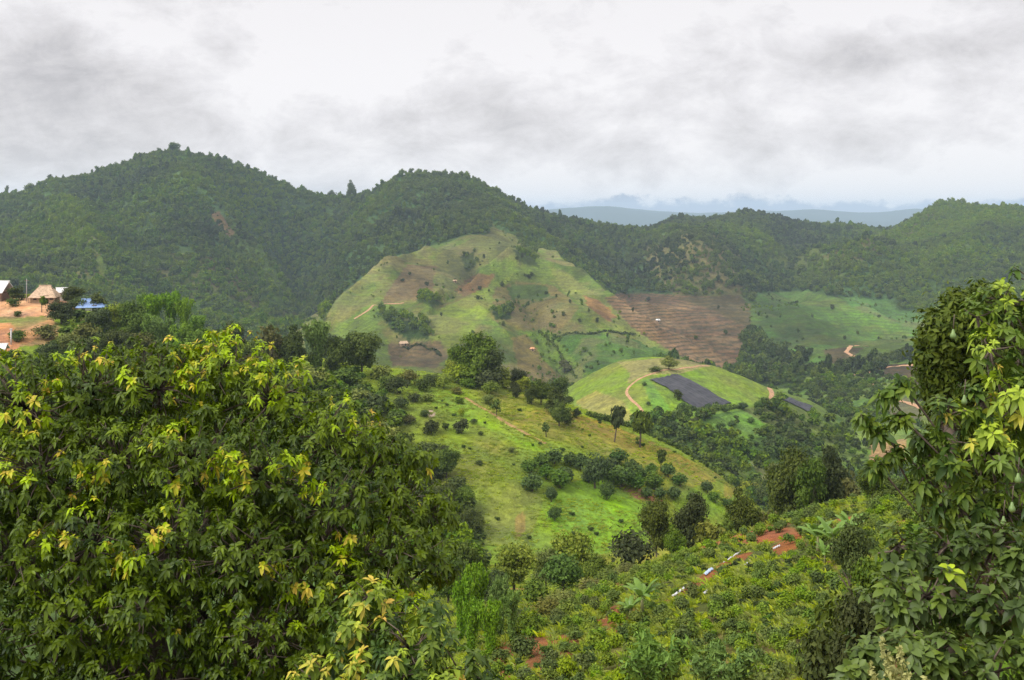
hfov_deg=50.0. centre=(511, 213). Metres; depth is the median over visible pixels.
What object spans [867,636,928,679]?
flowering weed
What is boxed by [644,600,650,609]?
coffee bush
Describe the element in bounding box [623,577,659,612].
banana plant
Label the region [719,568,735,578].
coffee bush
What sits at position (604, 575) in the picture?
gully shrub
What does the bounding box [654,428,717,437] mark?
hedge
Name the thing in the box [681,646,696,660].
coffee bush
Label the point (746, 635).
coffee bush
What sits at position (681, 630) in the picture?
coffee bush
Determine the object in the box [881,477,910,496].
gully tree
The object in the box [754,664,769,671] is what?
coffee bush
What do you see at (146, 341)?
wood tree
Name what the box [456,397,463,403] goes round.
field bush
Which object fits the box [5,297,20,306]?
village bush
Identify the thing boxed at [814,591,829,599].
coffee bush
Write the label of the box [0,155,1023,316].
mountains
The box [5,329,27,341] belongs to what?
village bush
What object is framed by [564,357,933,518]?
knoll
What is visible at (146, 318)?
bamboo clump
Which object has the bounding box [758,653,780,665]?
coffee bush
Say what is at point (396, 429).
thicket tree
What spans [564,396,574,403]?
bush
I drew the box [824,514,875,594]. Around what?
tree
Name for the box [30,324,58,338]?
village bush
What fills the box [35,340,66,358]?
wood tree
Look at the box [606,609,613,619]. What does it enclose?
coffee bush
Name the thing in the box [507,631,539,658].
shrub
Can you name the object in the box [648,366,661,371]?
knoll bush
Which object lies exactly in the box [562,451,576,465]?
mango tree
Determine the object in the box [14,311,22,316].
village bush
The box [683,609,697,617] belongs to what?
coffee bush
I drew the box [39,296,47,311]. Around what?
village bush
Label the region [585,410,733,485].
hedge
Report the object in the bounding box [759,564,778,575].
coffee bush
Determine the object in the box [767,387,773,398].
dirt track
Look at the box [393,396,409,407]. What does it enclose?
shrub
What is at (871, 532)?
coffee bush
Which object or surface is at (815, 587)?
coffee bush
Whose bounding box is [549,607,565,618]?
coffee bush
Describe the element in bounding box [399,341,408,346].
field hut
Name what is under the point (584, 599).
coffee bush
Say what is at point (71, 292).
village tree
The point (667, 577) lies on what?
coffee bush
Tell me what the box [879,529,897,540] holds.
coffee bush
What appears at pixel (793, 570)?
coffee bush
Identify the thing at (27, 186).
skyline tree
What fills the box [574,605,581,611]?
coffee bush
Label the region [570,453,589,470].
mango tree
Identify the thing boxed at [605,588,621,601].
coffee bush
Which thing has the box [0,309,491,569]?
undergrowth
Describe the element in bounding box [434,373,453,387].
shrub
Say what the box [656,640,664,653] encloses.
coffee bush
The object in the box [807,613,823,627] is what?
coffee bush
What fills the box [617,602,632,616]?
coffee bush
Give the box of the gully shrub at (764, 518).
[757,508,776,523]
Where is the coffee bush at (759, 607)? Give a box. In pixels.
[756,602,770,614]
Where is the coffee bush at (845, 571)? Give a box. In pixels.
[838,568,849,577]
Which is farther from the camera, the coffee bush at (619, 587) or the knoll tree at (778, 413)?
the knoll tree at (778, 413)
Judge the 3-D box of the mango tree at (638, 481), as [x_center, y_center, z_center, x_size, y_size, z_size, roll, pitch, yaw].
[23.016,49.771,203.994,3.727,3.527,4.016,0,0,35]
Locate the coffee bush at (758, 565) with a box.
[752,561,764,570]
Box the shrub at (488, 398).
[479,393,496,402]
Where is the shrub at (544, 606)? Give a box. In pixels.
[526,593,563,614]
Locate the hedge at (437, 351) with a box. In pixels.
[402,343,441,355]
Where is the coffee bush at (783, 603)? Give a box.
[774,598,792,608]
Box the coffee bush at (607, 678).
[602,674,612,679]
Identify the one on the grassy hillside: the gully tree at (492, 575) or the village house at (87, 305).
the village house at (87, 305)
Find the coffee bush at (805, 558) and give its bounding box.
[800,555,811,563]
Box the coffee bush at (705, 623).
[701,618,713,629]
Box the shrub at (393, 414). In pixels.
[385,409,403,418]
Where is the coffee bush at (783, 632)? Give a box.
[767,626,789,640]
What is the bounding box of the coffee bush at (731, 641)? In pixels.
[726,632,737,649]
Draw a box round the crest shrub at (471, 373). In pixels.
[454,366,484,386]
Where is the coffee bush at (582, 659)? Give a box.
[572,651,591,672]
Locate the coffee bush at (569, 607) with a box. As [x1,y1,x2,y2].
[559,601,574,613]
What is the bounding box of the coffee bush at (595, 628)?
[590,624,606,633]
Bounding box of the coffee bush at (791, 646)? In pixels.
[784,640,800,654]
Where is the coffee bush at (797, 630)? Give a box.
[789,624,810,638]
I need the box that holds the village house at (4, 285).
[0,281,12,300]
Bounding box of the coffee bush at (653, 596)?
[650,593,657,600]
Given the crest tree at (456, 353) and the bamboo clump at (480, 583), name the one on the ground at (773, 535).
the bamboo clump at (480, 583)
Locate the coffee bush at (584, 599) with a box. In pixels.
[578,595,588,603]
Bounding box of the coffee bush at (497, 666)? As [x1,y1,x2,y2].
[489,659,503,674]
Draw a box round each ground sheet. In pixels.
[650,374,730,406]
[784,397,812,410]
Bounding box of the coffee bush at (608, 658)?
[600,651,618,669]
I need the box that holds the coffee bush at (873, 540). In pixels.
[868,537,879,549]
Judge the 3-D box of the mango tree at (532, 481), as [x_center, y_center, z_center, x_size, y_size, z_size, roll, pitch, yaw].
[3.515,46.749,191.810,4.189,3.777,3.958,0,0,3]
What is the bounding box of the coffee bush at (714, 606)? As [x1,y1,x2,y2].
[707,599,722,617]
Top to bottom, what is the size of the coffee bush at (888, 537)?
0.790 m
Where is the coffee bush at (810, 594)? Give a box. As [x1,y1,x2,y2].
[803,590,818,603]
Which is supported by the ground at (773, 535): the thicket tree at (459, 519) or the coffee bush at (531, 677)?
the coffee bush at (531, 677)
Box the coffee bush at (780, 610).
[775,606,785,615]
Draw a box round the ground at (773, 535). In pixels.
[0,503,914,679]
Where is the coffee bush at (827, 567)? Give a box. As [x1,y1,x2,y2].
[823,564,831,570]
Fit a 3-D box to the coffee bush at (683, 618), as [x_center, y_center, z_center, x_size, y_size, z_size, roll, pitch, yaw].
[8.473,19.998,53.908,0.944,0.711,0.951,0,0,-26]
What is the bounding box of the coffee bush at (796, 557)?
[791,553,799,563]
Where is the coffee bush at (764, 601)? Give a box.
[758,598,770,606]
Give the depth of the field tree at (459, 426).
210.03 m
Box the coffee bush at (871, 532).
[865,528,878,535]
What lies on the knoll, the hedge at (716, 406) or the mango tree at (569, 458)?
the hedge at (716, 406)
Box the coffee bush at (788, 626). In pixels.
[782,621,794,630]
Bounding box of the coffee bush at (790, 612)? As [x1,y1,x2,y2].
[786,609,795,615]
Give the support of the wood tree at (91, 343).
on the grassy hillside
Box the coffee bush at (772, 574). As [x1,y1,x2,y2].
[769,571,781,581]
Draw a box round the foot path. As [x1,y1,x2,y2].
[464,397,545,443]
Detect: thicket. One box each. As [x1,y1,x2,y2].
[241,354,274,370]
[287,365,329,383]
[332,365,363,385]
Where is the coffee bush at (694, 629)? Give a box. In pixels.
[687,620,700,638]
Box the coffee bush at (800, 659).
[793,653,808,669]
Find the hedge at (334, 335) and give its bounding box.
[328,333,384,345]
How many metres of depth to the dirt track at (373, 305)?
853.42 m
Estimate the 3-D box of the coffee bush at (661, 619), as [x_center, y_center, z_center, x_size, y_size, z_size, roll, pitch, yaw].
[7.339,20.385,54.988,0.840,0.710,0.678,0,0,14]
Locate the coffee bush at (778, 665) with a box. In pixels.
[772,661,787,677]
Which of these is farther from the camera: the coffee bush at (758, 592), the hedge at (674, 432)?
the hedge at (674, 432)
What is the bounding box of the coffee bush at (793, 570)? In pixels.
[788,567,801,574]
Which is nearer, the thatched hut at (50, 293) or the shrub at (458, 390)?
the shrub at (458, 390)
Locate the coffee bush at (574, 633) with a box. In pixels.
[566,627,583,640]
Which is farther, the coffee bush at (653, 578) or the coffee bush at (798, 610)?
the coffee bush at (653, 578)
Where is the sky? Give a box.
[0,0,1023,212]
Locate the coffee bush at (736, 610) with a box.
[728,604,744,617]
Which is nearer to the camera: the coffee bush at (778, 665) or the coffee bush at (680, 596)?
the coffee bush at (778, 665)
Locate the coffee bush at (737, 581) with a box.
[730,575,745,589]
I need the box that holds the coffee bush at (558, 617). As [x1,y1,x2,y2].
[550,612,563,627]
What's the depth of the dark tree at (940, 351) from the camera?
24.95 m
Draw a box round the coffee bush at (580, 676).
[570,670,584,679]
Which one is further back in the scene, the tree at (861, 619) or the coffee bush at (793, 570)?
the coffee bush at (793, 570)
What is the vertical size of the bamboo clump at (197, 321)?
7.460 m
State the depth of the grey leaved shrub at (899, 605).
7.27 m
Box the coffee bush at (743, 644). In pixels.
[733,638,758,653]
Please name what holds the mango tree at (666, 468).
on the grassy hillside
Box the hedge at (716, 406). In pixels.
[671,402,742,420]
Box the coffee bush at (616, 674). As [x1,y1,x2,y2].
[610,665,630,679]
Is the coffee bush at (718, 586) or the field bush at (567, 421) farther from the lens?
the field bush at (567, 421)
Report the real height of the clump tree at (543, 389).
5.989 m
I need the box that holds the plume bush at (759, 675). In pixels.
[743,658,791,679]
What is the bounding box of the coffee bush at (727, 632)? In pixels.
[722,627,737,644]
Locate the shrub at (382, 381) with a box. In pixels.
[375,376,394,390]
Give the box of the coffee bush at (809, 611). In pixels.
[801,608,815,617]
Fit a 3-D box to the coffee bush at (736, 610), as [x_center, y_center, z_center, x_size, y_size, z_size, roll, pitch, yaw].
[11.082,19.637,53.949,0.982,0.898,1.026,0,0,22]
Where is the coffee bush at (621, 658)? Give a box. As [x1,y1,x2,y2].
[617,653,629,663]
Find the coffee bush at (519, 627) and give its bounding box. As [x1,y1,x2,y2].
[515,623,525,635]
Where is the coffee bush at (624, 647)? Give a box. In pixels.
[621,641,631,652]
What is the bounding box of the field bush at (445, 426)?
[441,422,449,429]
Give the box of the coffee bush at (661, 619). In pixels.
[650,613,665,624]
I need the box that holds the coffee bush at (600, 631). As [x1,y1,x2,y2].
[586,627,605,643]
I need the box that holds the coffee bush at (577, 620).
[571,614,583,625]
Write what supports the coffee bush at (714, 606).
on the ground at (773, 535)
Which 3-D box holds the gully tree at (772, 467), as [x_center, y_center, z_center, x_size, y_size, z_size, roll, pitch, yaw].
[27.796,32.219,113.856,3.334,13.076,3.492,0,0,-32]
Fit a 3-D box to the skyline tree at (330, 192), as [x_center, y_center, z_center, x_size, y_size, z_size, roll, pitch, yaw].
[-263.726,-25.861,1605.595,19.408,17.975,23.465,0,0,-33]
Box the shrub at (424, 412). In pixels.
[419,409,429,415]
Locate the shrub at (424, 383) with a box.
[414,377,431,391]
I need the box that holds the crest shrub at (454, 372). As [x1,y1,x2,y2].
[441,364,469,382]
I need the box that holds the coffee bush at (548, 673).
[539,665,559,679]
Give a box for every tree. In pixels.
[0,323,465,679]
[5,285,25,299]
[23,182,33,189]
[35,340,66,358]
[44,298,76,324]
[55,331,86,355]
[60,286,86,300]
[71,317,102,337]
[75,333,109,359]
[84,307,113,333]
[100,302,127,328]
[100,328,136,355]
[116,299,149,332]
[122,355,142,373]
[129,332,156,357]
[168,142,181,149]
[222,320,246,348]
[235,340,261,359]
[256,324,283,359]
[277,324,311,364]
[281,575,502,679]
[321,335,354,371]
[327,190,336,195]
[343,330,381,371]
[346,180,355,195]
[349,387,370,404]
[361,391,385,413]
[371,364,392,379]
[376,425,402,443]
[401,431,414,443]
[411,487,423,507]
[412,476,435,493]
[416,440,440,456]
[422,419,440,434]
[426,462,444,479]
[429,483,457,505]
[431,553,468,603]
[437,446,462,477]
[441,358,457,376]
[443,510,461,532]
[445,343,472,369]
[445,475,468,490]
[451,540,489,582]
[452,418,468,433]
[454,486,476,504]
[459,330,504,373]
[460,507,485,532]
[474,567,508,602]
[478,347,505,382]
[487,398,500,414]
[489,538,539,590]
[499,367,512,381]
[509,367,531,386]
[511,382,520,397]
[514,376,529,392]
[520,458,538,472]
[521,470,542,490]
[524,383,536,403]
[525,380,538,389]
[531,543,556,586]
[533,451,551,465]
[535,379,553,404]
[537,551,583,590]
[539,463,555,479]
[542,422,549,436]
[543,486,557,501]
[544,386,566,410]
[545,447,564,463]
[547,505,561,520]
[548,376,569,396]
[548,399,572,426]
[548,467,570,488]
[549,529,594,583]
[554,466,574,480]
[557,360,572,372]
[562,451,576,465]
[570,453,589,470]
[572,408,580,417]
[579,451,613,488]
[581,471,589,482]
[582,552,616,579]
[598,480,615,498]
[603,467,617,480]
[605,524,658,564]
[606,457,619,469]
[609,448,629,464]
[610,405,625,441]
[610,464,637,486]
[624,458,642,471]
[625,472,645,489]
[631,409,652,447]
[634,465,650,477]
[636,496,671,556]
[638,486,652,498]
[644,471,668,489]
[645,462,658,472]
[654,486,666,498]
[656,449,666,470]
[660,355,679,368]
[660,463,675,476]
[662,523,689,553]
[666,486,681,499]
[670,488,709,547]
[671,472,688,486]
[673,389,683,400]
[691,517,727,546]
[700,479,714,492]
[707,491,721,502]
[715,421,726,427]
[717,513,735,535]
[721,405,729,411]
[721,497,733,507]
[723,487,762,534]
[726,420,737,425]
[728,474,737,484]
[736,475,741,485]
[736,480,751,488]
[738,401,748,409]
[747,417,754,422]
[753,400,763,407]
[756,485,769,498]
[761,424,767,430]
[763,462,793,514]
[766,443,815,518]
[774,410,782,417]
[789,620,840,679]
[790,455,828,508]
[812,444,852,503]
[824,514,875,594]
[825,585,903,671]
[835,469,862,498]
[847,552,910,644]
[850,264,1023,634]
[855,466,885,497]
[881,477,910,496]
[902,277,1023,653]
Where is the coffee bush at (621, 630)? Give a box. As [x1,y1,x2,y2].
[616,624,629,634]
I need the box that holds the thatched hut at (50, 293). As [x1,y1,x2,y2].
[28,285,60,303]
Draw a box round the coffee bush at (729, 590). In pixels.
[722,588,732,593]
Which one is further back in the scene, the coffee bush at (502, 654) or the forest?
the forest
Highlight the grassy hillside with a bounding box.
[0,298,761,586]
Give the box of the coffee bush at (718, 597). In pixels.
[708,592,728,609]
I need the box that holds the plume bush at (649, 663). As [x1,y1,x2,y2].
[618,626,695,679]
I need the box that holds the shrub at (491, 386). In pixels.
[480,381,501,394]
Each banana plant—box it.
[617,595,642,613]
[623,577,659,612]
[798,520,833,555]
[812,516,846,554]
[815,539,831,564]
[834,511,863,526]
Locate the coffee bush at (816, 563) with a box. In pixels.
[807,558,822,567]
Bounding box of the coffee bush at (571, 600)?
[566,597,578,605]
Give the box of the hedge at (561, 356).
[537,330,577,378]
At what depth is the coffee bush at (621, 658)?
48.19 m
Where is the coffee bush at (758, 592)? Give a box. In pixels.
[750,584,766,599]
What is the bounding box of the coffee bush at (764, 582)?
[756,576,772,589]
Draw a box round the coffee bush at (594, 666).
[587,662,604,675]
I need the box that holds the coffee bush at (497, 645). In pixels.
[495,640,502,648]
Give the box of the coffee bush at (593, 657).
[585,651,597,662]
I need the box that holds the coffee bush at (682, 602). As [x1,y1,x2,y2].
[673,597,689,610]
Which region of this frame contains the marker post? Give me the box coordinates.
[10,329,11,344]
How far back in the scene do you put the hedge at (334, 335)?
813.16 m
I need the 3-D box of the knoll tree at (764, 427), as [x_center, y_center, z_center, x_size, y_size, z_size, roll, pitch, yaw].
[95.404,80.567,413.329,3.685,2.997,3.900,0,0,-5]
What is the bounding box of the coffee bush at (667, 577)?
[662,572,673,581]
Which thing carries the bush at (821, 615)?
on the ground at (773, 535)
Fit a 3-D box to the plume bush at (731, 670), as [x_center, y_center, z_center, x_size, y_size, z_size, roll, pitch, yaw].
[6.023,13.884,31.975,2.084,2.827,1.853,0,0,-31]
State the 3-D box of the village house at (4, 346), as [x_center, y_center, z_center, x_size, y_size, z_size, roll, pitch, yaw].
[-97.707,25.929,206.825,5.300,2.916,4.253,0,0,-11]
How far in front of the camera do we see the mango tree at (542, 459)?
200.13 m
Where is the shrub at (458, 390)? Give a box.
[450,387,463,393]
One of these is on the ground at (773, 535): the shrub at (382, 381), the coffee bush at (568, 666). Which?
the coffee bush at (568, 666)
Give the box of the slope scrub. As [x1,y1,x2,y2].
[901,474,1023,679]
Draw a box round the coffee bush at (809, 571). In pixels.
[806,565,825,576]
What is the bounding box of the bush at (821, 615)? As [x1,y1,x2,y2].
[804,586,892,652]
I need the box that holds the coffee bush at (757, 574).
[750,568,762,578]
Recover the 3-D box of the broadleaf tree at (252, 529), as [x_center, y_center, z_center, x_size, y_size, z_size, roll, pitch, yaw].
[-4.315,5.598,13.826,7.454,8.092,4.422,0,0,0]
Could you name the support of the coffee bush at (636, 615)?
on the ground at (773, 535)
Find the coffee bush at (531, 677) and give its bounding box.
[523,671,538,679]
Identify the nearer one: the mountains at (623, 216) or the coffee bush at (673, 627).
the coffee bush at (673, 627)
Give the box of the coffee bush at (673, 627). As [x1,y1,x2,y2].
[665,623,678,636]
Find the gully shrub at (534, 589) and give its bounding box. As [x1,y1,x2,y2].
[520,575,550,602]
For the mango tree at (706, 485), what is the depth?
213.72 m
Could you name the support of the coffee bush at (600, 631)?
on the ground at (773, 535)
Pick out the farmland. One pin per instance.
(679, 325)
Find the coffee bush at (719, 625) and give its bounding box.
[715,620,725,629]
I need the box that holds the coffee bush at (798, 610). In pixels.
[792,605,803,617]
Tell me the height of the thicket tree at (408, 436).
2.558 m
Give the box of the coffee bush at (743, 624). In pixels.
[736,619,750,631]
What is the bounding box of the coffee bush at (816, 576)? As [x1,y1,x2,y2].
[807,570,825,583]
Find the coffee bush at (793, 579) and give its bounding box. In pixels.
[786,572,801,584]
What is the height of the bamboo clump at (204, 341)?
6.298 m
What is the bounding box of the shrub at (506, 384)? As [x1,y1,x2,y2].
[497,379,511,388]
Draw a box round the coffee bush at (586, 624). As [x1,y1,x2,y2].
[580,619,596,629]
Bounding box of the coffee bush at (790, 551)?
[786,549,797,556]
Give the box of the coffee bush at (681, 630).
[671,623,691,639]
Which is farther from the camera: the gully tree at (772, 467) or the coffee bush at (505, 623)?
the gully tree at (772, 467)
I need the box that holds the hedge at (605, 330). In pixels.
[557,329,635,336]
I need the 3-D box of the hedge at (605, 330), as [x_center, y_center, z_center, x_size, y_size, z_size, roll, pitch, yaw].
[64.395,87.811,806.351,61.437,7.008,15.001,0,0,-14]
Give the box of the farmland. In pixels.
[2,227,1022,403]
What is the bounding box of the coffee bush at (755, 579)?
[750,577,760,584]
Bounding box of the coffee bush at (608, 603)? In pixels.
[600,599,613,609]
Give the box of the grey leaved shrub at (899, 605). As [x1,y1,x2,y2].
[827,520,1023,679]
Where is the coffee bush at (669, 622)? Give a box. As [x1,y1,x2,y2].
[662,618,676,629]
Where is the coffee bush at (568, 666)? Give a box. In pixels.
[556,656,581,676]
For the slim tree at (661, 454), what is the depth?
214.21 m
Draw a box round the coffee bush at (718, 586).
[712,583,725,590]
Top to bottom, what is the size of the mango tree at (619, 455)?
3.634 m
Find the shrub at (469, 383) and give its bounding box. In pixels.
[459,378,478,388]
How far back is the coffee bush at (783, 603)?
53.81 m
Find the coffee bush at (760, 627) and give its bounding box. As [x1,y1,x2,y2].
[756,623,765,633]
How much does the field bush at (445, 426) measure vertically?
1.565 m
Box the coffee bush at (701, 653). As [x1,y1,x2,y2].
[695,644,709,657]
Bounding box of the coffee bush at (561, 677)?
[550,675,568,679]
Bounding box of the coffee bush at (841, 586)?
[836,577,848,591]
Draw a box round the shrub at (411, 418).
[403,414,415,423]
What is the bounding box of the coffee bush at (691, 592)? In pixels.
[684,582,699,597]
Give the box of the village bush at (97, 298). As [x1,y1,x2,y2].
[90,292,107,304]
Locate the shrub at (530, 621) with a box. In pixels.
[516,612,544,630]
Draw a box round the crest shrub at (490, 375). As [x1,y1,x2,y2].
[473,367,504,385]
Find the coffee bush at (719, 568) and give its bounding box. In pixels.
[716,564,726,574]
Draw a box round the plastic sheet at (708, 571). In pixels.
[703,567,712,574]
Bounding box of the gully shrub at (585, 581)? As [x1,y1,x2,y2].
[576,577,602,591]
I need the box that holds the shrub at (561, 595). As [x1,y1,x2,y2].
[545,587,572,603]
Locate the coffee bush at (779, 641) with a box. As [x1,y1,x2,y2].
[767,632,788,651]
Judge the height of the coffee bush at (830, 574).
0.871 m
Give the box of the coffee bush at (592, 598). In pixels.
[588,594,600,602]
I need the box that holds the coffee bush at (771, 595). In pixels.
[766,591,776,599]
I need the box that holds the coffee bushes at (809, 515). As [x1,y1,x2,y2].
[503,476,916,617]
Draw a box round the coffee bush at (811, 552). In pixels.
[804,547,820,556]
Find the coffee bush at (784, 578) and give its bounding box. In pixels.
[782,573,790,581]
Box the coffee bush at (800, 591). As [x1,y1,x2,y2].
[794,583,813,600]
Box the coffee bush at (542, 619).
[538,616,546,625]
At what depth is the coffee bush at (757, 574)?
61.47 m
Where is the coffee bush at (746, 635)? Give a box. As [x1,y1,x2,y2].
[737,630,759,646]
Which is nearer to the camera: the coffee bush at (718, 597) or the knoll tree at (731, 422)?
the coffee bush at (718, 597)
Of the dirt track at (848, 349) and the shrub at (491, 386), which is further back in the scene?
the dirt track at (848, 349)
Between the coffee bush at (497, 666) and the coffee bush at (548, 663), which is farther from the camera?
the coffee bush at (497, 666)
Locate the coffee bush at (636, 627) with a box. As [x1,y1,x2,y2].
[627,622,647,634]
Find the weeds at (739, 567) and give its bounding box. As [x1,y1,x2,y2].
[359,492,1001,679]
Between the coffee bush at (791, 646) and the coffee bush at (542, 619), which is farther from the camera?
the coffee bush at (542, 619)
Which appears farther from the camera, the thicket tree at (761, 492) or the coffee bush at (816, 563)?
the thicket tree at (761, 492)
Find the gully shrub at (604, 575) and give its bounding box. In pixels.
[593,567,619,580]
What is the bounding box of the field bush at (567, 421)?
[563,416,574,424]
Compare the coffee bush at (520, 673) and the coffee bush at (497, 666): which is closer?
the coffee bush at (520, 673)
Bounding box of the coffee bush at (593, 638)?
[585,630,602,646]
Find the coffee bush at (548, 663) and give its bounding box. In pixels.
[537,656,557,674]
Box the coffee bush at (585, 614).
[581,611,591,619]
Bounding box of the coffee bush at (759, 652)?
[744,646,765,659]
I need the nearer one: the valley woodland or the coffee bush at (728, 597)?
the coffee bush at (728, 597)
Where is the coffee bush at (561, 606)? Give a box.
[556,602,564,610]
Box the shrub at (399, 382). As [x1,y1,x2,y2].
[385,374,410,393]
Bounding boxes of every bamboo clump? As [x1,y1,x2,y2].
[136,291,153,312]
[140,310,155,340]
[144,292,164,326]
[149,316,173,346]
[159,289,181,334]
[165,339,183,367]
[169,322,193,346]
[172,295,195,324]
[183,328,202,363]
[187,315,206,333]
[201,336,218,355]
[300,318,331,367]
[448,572,473,639]
[462,595,482,651]
[464,560,491,633]
[476,596,502,658]
[488,572,514,636]
[499,586,521,639]
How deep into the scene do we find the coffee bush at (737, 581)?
60.28 m
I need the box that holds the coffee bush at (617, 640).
[605,633,624,647]
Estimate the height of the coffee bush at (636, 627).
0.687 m
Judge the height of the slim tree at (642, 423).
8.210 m
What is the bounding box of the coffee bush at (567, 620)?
[560,614,574,628]
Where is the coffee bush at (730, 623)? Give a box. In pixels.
[721,615,738,631]
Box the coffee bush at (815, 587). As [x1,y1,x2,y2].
[812,583,824,590]
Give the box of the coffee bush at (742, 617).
[735,613,751,620]
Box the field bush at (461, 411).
[457,408,464,414]
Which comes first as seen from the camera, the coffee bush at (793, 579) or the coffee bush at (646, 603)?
the coffee bush at (793, 579)
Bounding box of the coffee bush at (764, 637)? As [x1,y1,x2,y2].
[758,624,777,641]
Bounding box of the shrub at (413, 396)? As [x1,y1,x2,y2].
[407,392,420,402]
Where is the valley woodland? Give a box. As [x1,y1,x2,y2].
[410,369,938,516]
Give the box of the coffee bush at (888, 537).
[882,534,897,541]
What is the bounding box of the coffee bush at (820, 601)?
[815,597,829,609]
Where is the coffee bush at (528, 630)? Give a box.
[520,626,538,637]
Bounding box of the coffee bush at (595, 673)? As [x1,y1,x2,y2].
[590,669,602,677]
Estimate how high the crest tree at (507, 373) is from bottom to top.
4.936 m
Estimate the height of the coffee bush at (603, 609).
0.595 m
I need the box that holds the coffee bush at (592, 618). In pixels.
[582,614,597,624]
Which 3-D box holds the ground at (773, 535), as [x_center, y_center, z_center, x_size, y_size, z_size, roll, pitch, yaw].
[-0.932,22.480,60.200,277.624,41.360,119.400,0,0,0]
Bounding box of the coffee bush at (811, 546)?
[807,544,819,550]
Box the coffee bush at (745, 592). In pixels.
[739,585,752,597]
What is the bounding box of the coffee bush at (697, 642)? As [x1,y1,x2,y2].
[688,637,704,650]
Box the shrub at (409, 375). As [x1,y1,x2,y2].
[397,369,420,384]
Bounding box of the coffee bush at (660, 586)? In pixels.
[654,581,666,590]
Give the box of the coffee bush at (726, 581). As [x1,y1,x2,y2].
[723,576,733,586]
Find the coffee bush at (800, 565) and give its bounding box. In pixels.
[796,560,806,571]
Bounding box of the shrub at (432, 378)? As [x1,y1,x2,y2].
[423,373,440,385]
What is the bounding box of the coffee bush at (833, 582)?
[827,575,841,590]
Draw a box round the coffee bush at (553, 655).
[537,647,558,661]
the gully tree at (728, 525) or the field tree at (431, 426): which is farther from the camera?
the field tree at (431, 426)
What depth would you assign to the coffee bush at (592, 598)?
64.66 m
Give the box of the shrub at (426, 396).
[421,392,436,401]
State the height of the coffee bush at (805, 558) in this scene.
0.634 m
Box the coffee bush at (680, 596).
[672,594,689,607]
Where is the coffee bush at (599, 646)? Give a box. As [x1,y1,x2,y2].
[594,639,612,653]
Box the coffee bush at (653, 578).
[649,575,661,584]
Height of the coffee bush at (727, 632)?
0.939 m
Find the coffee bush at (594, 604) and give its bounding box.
[589,600,599,609]
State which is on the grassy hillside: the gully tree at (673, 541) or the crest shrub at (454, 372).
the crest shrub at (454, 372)
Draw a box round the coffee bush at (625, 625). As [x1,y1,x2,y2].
[622,621,629,628]
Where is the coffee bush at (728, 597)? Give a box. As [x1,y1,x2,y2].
[720,591,736,604]
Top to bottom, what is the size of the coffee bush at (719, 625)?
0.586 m
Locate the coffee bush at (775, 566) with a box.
[767,561,780,571]
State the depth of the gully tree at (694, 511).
103.26 m
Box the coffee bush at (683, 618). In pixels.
[675,613,694,624]
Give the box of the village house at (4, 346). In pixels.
[0,343,9,355]
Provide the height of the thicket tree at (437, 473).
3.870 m
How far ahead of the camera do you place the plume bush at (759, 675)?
31.95 m
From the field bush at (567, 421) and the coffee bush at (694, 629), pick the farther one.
the field bush at (567, 421)
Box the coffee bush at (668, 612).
[660,606,675,616]
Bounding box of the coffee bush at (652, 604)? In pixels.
[649,601,656,609]
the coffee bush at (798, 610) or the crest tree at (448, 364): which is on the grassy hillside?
the crest tree at (448, 364)
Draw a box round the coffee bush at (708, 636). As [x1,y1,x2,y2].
[701,631,718,643]
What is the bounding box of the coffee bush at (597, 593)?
[590,590,601,597]
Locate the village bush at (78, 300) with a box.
[67,296,87,306]
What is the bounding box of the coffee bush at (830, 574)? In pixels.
[823,570,841,584]
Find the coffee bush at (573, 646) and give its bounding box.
[566,642,580,653]
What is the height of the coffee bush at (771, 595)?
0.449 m
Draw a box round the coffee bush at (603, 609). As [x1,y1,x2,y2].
[597,604,608,613]
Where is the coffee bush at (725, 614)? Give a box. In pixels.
[716,606,735,620]
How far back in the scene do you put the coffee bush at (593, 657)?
48.95 m
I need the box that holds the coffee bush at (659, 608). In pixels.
[652,602,667,616]
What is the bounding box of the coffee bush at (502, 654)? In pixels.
[492,648,511,660]
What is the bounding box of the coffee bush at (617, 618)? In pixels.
[607,610,626,626]
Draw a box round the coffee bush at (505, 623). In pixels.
[504,616,508,627]
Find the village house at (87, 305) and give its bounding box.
[76,298,106,310]
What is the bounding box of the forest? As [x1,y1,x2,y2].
[0,145,1023,386]
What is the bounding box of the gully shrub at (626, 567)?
[614,560,633,573]
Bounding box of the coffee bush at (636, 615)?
[628,608,646,621]
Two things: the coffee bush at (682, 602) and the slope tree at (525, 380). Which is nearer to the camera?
the coffee bush at (682, 602)
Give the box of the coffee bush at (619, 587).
[610,584,623,592]
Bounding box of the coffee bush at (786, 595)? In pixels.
[779,590,797,603]
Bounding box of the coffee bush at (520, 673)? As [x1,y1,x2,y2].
[516,664,539,679]
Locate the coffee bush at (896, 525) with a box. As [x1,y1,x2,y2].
[889,524,898,532]
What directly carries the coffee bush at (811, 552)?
on the ground at (773, 535)
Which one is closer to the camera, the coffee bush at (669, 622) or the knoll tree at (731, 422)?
the coffee bush at (669, 622)
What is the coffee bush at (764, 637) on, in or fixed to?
on the ground at (773, 535)
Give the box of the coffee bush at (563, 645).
[557,640,571,652]
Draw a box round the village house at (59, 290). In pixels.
[55,287,67,300]
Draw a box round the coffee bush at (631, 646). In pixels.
[625,639,637,653]
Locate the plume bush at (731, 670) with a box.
[688,637,759,679]
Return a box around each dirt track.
[354,302,403,318]
[625,365,707,410]
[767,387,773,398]
[844,345,858,356]
[899,400,918,408]
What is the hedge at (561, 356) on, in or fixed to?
on the farmland
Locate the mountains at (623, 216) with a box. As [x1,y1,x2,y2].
[548,206,922,226]

